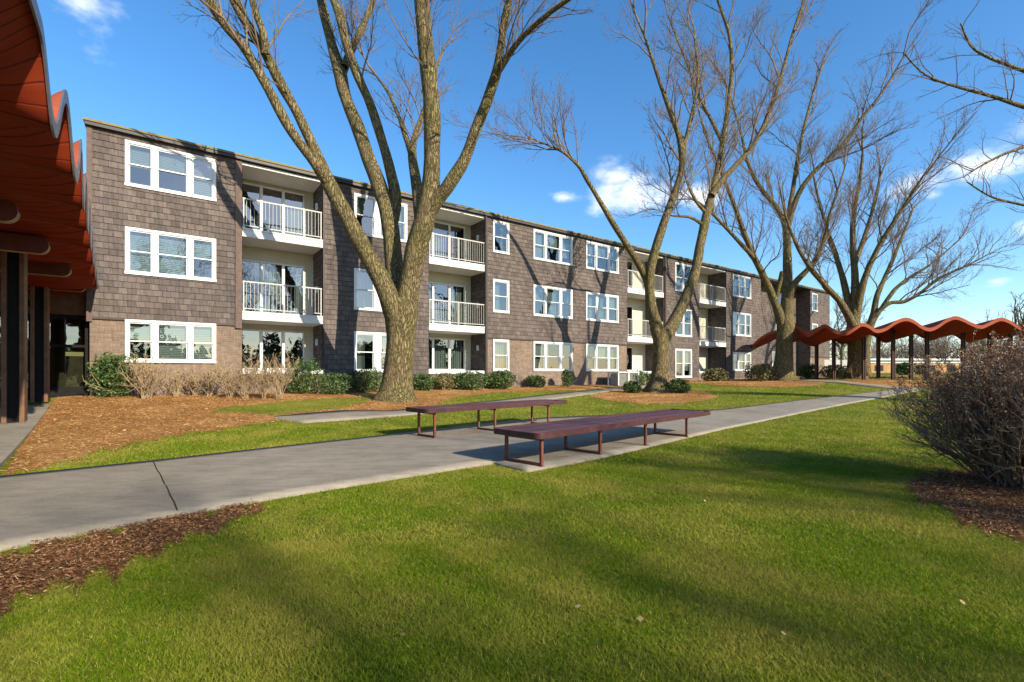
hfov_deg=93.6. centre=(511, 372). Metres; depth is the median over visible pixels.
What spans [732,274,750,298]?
window
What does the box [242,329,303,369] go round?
sliding door
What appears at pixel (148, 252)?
window
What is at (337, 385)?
evergreen shrub
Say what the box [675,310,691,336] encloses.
window
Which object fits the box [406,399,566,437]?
bench
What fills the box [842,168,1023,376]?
bare tree
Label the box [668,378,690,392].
evergreen shrub
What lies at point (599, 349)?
window
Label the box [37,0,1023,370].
sky
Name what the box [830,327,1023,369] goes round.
woodland
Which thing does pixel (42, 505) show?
path
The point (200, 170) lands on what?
window
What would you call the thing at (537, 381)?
evergreen shrub
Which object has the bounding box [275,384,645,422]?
side path
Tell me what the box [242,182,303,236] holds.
sliding door
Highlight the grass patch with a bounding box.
[210,397,373,414]
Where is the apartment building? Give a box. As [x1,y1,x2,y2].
[83,117,829,395]
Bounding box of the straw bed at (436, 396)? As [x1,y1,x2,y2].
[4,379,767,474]
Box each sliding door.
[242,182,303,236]
[242,259,303,314]
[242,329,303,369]
[429,282,464,324]
[429,338,464,369]
[432,221,464,261]
[627,260,632,287]
[627,306,632,336]
[627,347,632,370]
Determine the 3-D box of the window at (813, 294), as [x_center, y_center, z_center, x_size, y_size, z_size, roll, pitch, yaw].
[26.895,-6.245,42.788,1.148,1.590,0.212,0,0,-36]
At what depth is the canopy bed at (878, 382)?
26.63 m
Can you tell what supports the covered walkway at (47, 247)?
on the canopy walkway at (13, 436)
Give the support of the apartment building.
on the lawn at (546, 572)
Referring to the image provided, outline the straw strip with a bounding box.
[709,381,824,386]
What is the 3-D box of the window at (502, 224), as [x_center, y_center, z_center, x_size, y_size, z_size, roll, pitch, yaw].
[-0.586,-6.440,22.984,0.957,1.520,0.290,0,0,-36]
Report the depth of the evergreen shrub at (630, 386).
21.59 m
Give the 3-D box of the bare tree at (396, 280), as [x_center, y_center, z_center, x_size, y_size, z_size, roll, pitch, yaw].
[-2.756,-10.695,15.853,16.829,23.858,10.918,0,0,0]
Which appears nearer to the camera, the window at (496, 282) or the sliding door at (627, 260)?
the window at (496, 282)
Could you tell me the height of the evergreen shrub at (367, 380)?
1.019 m
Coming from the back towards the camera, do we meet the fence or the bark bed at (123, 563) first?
the fence
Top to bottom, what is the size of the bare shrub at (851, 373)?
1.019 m
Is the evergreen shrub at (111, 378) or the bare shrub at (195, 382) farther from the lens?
the bare shrub at (195, 382)
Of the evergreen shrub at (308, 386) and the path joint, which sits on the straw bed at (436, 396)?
the evergreen shrub at (308, 386)
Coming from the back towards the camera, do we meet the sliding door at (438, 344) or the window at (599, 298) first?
the window at (599, 298)
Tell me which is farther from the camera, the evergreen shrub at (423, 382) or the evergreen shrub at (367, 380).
the evergreen shrub at (423, 382)
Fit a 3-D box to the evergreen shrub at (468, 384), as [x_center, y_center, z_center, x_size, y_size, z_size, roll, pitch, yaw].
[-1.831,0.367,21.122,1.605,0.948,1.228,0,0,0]
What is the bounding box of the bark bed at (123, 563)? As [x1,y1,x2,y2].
[0,503,275,615]
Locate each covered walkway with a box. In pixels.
[0,0,97,423]
[752,316,1023,379]
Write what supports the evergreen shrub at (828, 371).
on the canopy bed at (878, 382)
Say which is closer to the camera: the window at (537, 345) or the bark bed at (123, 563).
the bark bed at (123, 563)
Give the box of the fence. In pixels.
[825,359,846,374]
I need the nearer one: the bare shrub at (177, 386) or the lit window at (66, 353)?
the bare shrub at (177, 386)
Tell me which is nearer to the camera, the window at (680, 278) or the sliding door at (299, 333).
the sliding door at (299, 333)
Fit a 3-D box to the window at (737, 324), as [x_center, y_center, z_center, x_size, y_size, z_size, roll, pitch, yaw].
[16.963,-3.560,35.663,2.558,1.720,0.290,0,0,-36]
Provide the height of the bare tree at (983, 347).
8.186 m
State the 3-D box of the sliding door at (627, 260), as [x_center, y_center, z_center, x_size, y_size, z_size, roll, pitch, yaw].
[6.814,-6.030,29.884,2.061,2.040,0.110,0,0,-36]
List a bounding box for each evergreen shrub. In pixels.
[82,351,138,397]
[283,357,325,393]
[316,372,354,394]
[348,367,382,392]
[413,373,434,390]
[433,372,455,389]
[454,371,488,389]
[488,369,516,388]
[525,374,546,387]
[556,369,574,386]
[615,370,650,384]
[623,380,641,392]
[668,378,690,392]
[701,367,728,380]
[743,363,778,380]
[796,363,814,378]
[819,364,846,377]
[896,362,916,374]
[914,364,930,373]
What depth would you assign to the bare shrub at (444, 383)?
20.33 m
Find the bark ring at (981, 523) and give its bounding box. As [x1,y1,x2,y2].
[907,471,1023,539]
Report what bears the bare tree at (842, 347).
on the lawn at (546, 572)
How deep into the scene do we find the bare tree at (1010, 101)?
13.18 m
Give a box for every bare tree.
[164,0,600,402]
[440,0,824,392]
[628,0,942,380]
[748,98,985,378]
[830,287,885,359]
[830,305,844,345]
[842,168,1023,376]
[852,0,1023,221]
[971,310,1007,351]
[1008,292,1023,345]
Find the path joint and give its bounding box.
[152,460,177,509]
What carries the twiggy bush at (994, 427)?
on the bark ring at (981, 523)
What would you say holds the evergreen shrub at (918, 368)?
on the lawn at (546, 572)
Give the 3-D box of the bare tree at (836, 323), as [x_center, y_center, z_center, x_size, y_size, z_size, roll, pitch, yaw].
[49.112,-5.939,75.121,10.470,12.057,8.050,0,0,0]
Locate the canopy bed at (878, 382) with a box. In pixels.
[797,376,984,386]
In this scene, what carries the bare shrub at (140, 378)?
on the straw bed at (436, 396)
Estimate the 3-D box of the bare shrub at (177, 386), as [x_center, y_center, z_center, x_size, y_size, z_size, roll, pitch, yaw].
[-10.486,0.216,14.938,0.850,1.086,1.051,0,0,13]
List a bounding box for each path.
[0,387,920,550]
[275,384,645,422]
[794,379,909,388]
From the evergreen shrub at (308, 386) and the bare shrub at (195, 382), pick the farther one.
the evergreen shrub at (308, 386)
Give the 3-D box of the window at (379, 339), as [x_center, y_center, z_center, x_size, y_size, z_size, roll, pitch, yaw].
[-5.351,-0.815,19.541,2.239,1.610,0.290,0,0,-36]
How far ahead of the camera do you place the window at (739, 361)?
35.68 m
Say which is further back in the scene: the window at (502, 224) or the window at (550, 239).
the window at (550, 239)
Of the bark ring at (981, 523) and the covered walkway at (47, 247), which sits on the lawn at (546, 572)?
the bark ring at (981, 523)
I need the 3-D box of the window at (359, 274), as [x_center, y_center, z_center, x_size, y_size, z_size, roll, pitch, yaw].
[-5.351,-3.285,19.541,2.239,1.630,0.290,0,0,-36]
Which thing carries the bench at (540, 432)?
on the path at (42, 505)
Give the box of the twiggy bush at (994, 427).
[877,319,1023,489]
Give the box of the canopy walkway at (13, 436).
[0,404,49,466]
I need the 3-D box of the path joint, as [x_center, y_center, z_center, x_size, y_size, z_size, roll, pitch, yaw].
[-3.819,1.167,5.250,0.018,0.005,3.039,0,0,-40]
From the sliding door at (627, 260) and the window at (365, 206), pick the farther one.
the sliding door at (627, 260)
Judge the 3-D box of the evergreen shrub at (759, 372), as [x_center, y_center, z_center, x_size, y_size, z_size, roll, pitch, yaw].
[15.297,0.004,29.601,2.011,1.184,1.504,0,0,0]
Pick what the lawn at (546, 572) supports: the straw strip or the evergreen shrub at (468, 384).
the straw strip
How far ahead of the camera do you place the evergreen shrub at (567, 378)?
24.07 m
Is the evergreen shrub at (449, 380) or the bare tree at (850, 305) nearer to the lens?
the evergreen shrub at (449, 380)
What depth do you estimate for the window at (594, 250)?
27.05 m
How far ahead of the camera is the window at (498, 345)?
23.08 m
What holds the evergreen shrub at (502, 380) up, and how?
on the straw bed at (436, 396)
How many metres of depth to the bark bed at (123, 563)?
3.16 m
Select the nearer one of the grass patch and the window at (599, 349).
the grass patch
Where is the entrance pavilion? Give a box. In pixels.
[0,291,89,401]
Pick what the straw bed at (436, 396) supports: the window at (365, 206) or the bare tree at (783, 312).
the bare tree at (783, 312)
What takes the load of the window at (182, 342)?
in the apartment building
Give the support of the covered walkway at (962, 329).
on the canopy bed at (878, 382)
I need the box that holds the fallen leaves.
[66,393,985,634]
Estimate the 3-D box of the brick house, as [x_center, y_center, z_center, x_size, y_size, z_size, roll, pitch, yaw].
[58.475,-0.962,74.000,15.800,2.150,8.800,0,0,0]
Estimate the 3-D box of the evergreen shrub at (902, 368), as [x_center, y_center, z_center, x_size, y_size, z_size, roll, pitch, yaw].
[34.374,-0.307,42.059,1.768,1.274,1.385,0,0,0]
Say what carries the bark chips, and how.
on the lawn at (546, 572)
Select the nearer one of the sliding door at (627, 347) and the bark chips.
the bark chips
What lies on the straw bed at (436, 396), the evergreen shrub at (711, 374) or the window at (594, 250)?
the evergreen shrub at (711, 374)
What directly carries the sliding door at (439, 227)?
in the apartment building
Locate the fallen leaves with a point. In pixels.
(640, 618)
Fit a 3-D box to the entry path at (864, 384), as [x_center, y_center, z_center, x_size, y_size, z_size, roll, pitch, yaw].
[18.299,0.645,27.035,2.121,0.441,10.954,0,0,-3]
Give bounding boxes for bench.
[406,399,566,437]
[494,409,710,466]
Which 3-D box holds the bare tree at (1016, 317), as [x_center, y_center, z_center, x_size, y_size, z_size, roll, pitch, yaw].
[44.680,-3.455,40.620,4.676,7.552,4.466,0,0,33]
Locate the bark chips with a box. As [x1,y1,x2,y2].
[0,465,1023,620]
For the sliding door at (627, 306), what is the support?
in the apartment building
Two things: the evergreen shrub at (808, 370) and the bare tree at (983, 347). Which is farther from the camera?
the bare tree at (983, 347)
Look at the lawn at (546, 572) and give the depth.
2.79 m
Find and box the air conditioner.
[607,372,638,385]
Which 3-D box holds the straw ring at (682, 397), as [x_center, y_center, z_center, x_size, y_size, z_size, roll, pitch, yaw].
[6.140,0.945,20.519,4.944,0.289,8.550,0,0,37]
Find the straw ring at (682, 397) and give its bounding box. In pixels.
[588,388,717,403]
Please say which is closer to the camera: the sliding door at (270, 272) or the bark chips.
the bark chips
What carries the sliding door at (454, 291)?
in the apartment building
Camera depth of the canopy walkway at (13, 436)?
8.74 m
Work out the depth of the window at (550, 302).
25.00 m
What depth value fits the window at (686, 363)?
31.50 m
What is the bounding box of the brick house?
[838,359,960,372]
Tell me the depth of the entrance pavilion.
14.42 m
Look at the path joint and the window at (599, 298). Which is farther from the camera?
the window at (599, 298)
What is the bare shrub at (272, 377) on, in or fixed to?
on the straw bed at (436, 396)
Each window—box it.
[65,352,82,355]
[124,139,216,201]
[124,226,216,281]
[125,319,216,362]
[354,193,406,242]
[354,268,381,311]
[354,331,386,371]
[492,339,509,370]
[493,220,509,254]
[493,279,509,313]
[533,229,572,265]
[533,284,572,318]
[533,341,572,370]
[585,344,618,370]
[586,241,618,273]
[586,292,618,322]
[675,262,690,291]
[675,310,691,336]
[675,349,691,377]
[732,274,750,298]
[732,312,750,336]
[732,352,750,370]
[810,293,817,311]
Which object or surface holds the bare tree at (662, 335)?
on the straw ring at (682, 397)
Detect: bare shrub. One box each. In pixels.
[116,349,180,398]
[157,362,191,395]
[182,361,223,395]
[204,351,299,398]
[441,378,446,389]
[846,362,867,378]
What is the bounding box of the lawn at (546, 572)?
[0,372,1023,681]

